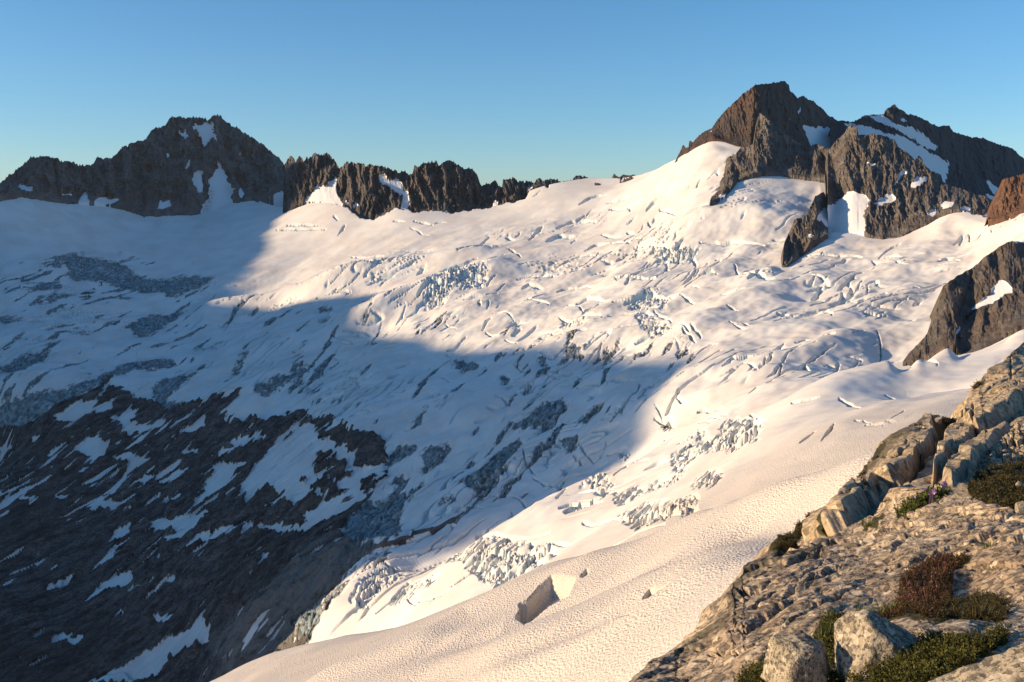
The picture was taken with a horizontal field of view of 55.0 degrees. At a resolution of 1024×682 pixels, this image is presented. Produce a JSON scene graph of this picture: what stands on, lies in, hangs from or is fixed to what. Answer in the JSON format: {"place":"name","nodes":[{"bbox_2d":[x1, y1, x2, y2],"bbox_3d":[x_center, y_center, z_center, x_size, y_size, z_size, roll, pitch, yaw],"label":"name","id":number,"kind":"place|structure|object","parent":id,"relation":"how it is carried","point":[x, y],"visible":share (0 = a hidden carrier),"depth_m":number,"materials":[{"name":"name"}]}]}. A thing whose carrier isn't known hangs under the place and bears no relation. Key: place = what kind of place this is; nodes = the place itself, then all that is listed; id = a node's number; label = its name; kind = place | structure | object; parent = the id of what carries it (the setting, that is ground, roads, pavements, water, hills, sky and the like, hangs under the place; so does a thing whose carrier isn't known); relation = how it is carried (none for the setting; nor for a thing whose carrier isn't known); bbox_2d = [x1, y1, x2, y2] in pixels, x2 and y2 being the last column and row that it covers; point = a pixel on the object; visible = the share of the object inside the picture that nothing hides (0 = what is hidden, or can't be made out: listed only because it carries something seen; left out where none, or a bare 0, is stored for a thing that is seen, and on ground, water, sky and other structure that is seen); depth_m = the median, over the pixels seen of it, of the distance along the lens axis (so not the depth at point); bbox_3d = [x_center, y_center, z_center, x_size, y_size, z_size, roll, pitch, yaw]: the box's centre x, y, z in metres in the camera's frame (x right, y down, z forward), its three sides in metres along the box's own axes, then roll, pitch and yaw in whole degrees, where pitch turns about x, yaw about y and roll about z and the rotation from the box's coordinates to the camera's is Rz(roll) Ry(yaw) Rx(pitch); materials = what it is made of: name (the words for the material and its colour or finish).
{"place":"outdoors","nodes":[
{"label":"outdoors","id":0,"kind":"place"},
{"bbox_2d":[0,114,284,216],"bbox_3d":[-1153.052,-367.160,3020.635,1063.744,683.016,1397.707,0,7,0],"label":"mountain","id":1,"kind":"structure","parent":0,"point":[180,165],"depth_m":2936.80,"materials":[{"name":"grey stone"}]},
{"bbox_2d":[0,374,410,681],"bbox_3d":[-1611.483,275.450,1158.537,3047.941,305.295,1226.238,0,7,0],"label":"rock slope","id":2,"kind":"structure","parent":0,"point":[198,539],"depth_m":1245.77,"materials":[{"name":"rock"},{"name":"snow"}]},
{"bbox_2d":[283,152,587,219],"bbox_3d":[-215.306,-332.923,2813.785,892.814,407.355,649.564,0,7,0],"label":"toothed ridge","id":3,"kind":"structure","parent":0,"point":[363,191],"depth_m":2600.81,"materials":[{"name":"grey stone"}]},
{"bbox_2d":[0,141,1023,681],"bbox_3d":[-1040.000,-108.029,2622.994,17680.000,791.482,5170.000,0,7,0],"label":"glacier","id":4,"kind":"object","parent":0,"point":[630,429],"visible":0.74,"depth_m":1239.21,"materials":[{"name":"white snow"}]},
{"bbox_2d":[0,0,1023,186],"label":"sky","id":5,"kind":"structure","parent":0,"point":[522,90],"materials":[{"name":"blue"}]},
{"bbox_2d":[595,174,635,185],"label":"skyline rocks","id":6,"kind":"object","parent":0,"point":[624,177],"visible":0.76,"depth_m":2435.54,"materials":[{"name":"grey stone"}]},
{"bbox_2d":[675,81,851,161],"bbox_3d":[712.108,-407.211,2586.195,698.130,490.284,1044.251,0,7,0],"label":"summit peak","id":7,"kind":"structure","parent":0,"point":[804,121],"depth_m":2257.46,"materials":[{"name":"stone"}]},
{"bbox_2d":[781,192,827,267],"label":"rock spur","id":8,"kind":"structure","parent":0,"point":[808,232],"depth_m":1569.37,"materials":[{"name":"stone"}]},
{"bbox_2d":[629,484,1023,681],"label":"granite ledge","id":9,"kind":"object","parent":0,"point":[754,607],"visible":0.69,"depth_m":5.64,"materials":[{"name":"grey stone"}]},
{"bbox_2d":[733,654,764,681],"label":"heather","id":10,"kind":"object","parent":9,"relation":"on","point":[754,673],"visible":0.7,"depth_m":3.97,"materials":[{"name":"green plant"}]},
{"bbox_2d":[760,633,831,681],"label":"boulder","id":11,"kind":"object","parent":9,"relation":"on","point":[797,657],"visible":0.98,"depth_m":3.50,"materials":[{"name":"stone"}]},
{"bbox_2d":[814,619,835,639],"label":"grass tuft","id":12,"kind":"object","parent":9,"relation":"on","point":[822,630],"visible":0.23,"depth_m":4.23,"materials":[{"name":"green plant"}]},
{"bbox_2d":[810,605,846,664],"bbox_3d":[1.359,1.247,4.180,0.192,0.198,0.852,2,8,16],"label":"heather","id":13,"kind":"object","parent":9,"relation":"on","point":[828,641],"visible":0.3,"depth_m":4.24,"materials":[{"name":"green plant"}]},
{"bbox_2d":[824,657,843,681],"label":"heather","id":14,"kind":"object","parent":9,"relation":"on","point":[835,677],"visible":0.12,"depth_m":3.58,"materials":[{"name":"green plant"}]},
{"bbox_2d":[855,600,876,610],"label":"grass tuft","id":15,"kind":"object","parent":9,"relation":"on","point":[857,609],"visible":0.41,"depth_m":4.66,"materials":[{"name":"green plant"}]},
{"bbox_2d":[861,516,875,527],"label":"grass tuft","id":16,"kind":"object","parent":9,"relation":"on","point":[864,524],"visible":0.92,"depth_m":8.09,"materials":[{"name":"green plant"}]},
{"bbox_2d":[834,608,917,681],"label":"boulder","id":17,"kind":"object","parent":9,"relation":"on","point":[862,637],"visible":0.83,"depth_m":3.50,"materials":[{"name":"stone"}]},
{"bbox_2d":[874,597,907,616],"bbox_3d":[1.766,1.243,4.553,0.188,0.097,0.170,0,7,0],"label":"grass tuft","id":18,"kind":"object","parent":9,"relation":"on","point":[883,609],"visible":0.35,"depth_m":4.59,"materials":[{"name":"green plant"}]},
{"bbox_2d":[893,489,936,518],"bbox_3d":[3.127,1.239,7.708,0.251,0.364,0.699,2,8,13],"label":"flowering plant","id":19,"kind":"object","parent":9,"relation":"on","point":[915,502],"visible":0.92,"depth_m":7.49,"materials":[{"name":"green plant"}]},
{"bbox_2d":[910,628,936,638],"bbox_3d":[1.593,1.155,3.715,0.180,0.113,0.152,0,7,0],"label":"boulder","id":20,"kind":"object","parent":9,"relation":"on","point":[916,632],"visible":0.08,"depth_m":3.74,"materials":[{"name":"stone"}]},
{"bbox_2d":[875,550,971,618],"bbox_3d":[2.065,1.205,4.920,0.336,0.375,1.706,4,9,29],"label":"heather","id":21,"kind":"object","parent":9,"relation":"on","point":[926,606],"visible":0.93,"depth_m":4.92,"materials":[{"name":"brown plant"}]},
{"bbox_2d":[898,555,957,600],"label":"heather buds","id":22,"kind":"object","parent":21,"relation":"on","point":[925,579],"visible":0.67,"depth_m":5.10,"materials":[{"name":"brown plant"}]},
{"bbox_2d":[834,621,1013,681],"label":"heather","id":23,"kind":"object","parent":9,"relation":"on","point":[947,652],"visible":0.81,"depth_m":3.36,"materials":[{"name":"green plant"}]},
{"bbox_2d":[920,480,952,499],"bbox_3d":[3.260,1.175,7.611,0.248,0.249,0.465,0,7,0],"label":"flowering plant","id":24,"kind":"object","parent":9,"relation":"on","point":[942,491],"visible":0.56,"depth_m":7.49,"materials":[{"name":"green plant"}]},
{"bbox_2d":[933,587,1014,621],"bbox_3d":[2.026,1.162,4.294,0.311,0.276,0.857,4,8,28],"label":"heather","id":25,"kind":"object","parent":9,"relation":"on","point":[965,611],"visible":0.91,"depth_m":4.17,"materials":[{"name":"green plant"}]},
{"bbox_2d":[929,643,1023,681],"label":"boulder","id":26,"kind":"object","parent":9,"relation":"on","point":[1007,665],"visible":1,"depth_m":2.62,"materials":[{"name":"stone"}]},
{"bbox_2d":[963,595,1009,620],"bbox_3d":[1.937,1.095,4.002,0.165,0.091,0.188,-4,9,-31],"label":"grass tuft","id":27,"kind":"object","parent":9,"relation":"on","point":[986,610],"visible":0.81,"depth_m":4.00,"materials":[{"name":"green plant"}]},
{"bbox_2d":[984,540,995,548],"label":"grass tuft","id":28,"kind":"object","parent":9,"relation":"on","point":[985,546],"visible":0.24,"depth_m":5.49,"materials":[{"name":"green plant"}]},
{"bbox_2d":[709,113,991,239],"bbox_3d":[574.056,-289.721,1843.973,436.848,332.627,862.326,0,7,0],"label":"rocky arm","id":29,"kind":"object","parent":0,"point":[878,186],"visible":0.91,"depth_m":1799.99},
{"bbox_2d":[753,342,1023,559],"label":"slab outcrop","id":30,"kind":"object","parent":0,"point":[925,450],"visible":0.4,"depth_m":29.15,"materials":[{"name":"stone"}]},
{"bbox_2d":[772,532,797,549],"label":"heather","id":31,"kind":"object","parent":30,"relation":"on","point":[781,544],"visible":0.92,"depth_m":22.15,"materials":[{"name":"green plant"}]},
{"bbox_2d":[792,510,813,535],"bbox_3d":[7.180,4.511,24.255,0.555,0.611,3.071,3,8,20],"label":"heather","id":32,"kind":"object","parent":30,"relation":"on","point":[797,530],"visible":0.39,"depth_m":24.18,"materials":[{"name":"green plant"}]},
{"bbox_2d":[942,379,982,431],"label":"heather","id":33,"kind":"object","parent":30,"relation":"on","point":[977,384],"visible":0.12,"depth_m":44.22,"materials":[{"name":"green plant"}]},
{"bbox_2d":[988,446,998,453],"bbox_3d":[14.215,3.208,29.066,0.321,0.219,0.179,-25,-8,25],"label":"scree stone","id":34,"kind":"object","parent":30,"relation":"on","point":[991,449],"visible":0.76,"depth_m":29.03,"materials":[{"name":"stone"}]},
{"bbox_2d":[965,458,1023,514],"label":"heather","id":35,"kind":"object","parent":30,"relation":"on","point":[986,486],"visible":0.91,"depth_m":21.94,"materials":[{"name":"green plant"}]},
{"bbox_2d":[1013,421,1020,429],"bbox_3d":[16.647,2.791,32.391,0.191,0.292,0.270,-7,-8,6],"label":"scree stone","id":36,"kind":"object","parent":30,"relation":"on","point":[1017,426],"visible":1,"depth_m":32.34,"materials":[{"name":"stone"}]},
{"bbox_2d":[1015,481,1022,486],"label":"stone","id":37,"kind":"object","parent":30,"relation":"on","point":[1019,483],"visible":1,"depth_m":21.04,"materials":[{"name":"stone"}]},
{"bbox_2d":[1015,501,1023,513],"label":"stone","id":38,"kind":"object","parent":30,"relation":"on","point":[1019,507],"visible":0.98,"depth_m":12.14,"materials":[{"name":"stone"}]},
{"bbox_2d":[828,104,1023,199],"bbox_3d":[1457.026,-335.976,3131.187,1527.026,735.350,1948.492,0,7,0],"label":"mountain","id":39,"kind":"structure","parent":0,"point":[982,166],"depth_m":2763.71,"materials":[{"name":"grey stone"}]},
{"bbox_2d":[903,241,1023,365],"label":"rock buttress","id":40,"kind":"object","parent":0,"point":[979,306],"visible":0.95,"depth_m":951.94,"materials":[{"name":"stone"}]},
{"bbox_2d":[984,173,1023,226],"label":"rust coloured rock","id":41,"kind":"object","parent":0,"point":[1007,203],"visible":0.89,"depth_m":1416.04,"materials":[{"name":"brown stone"}]}
]}

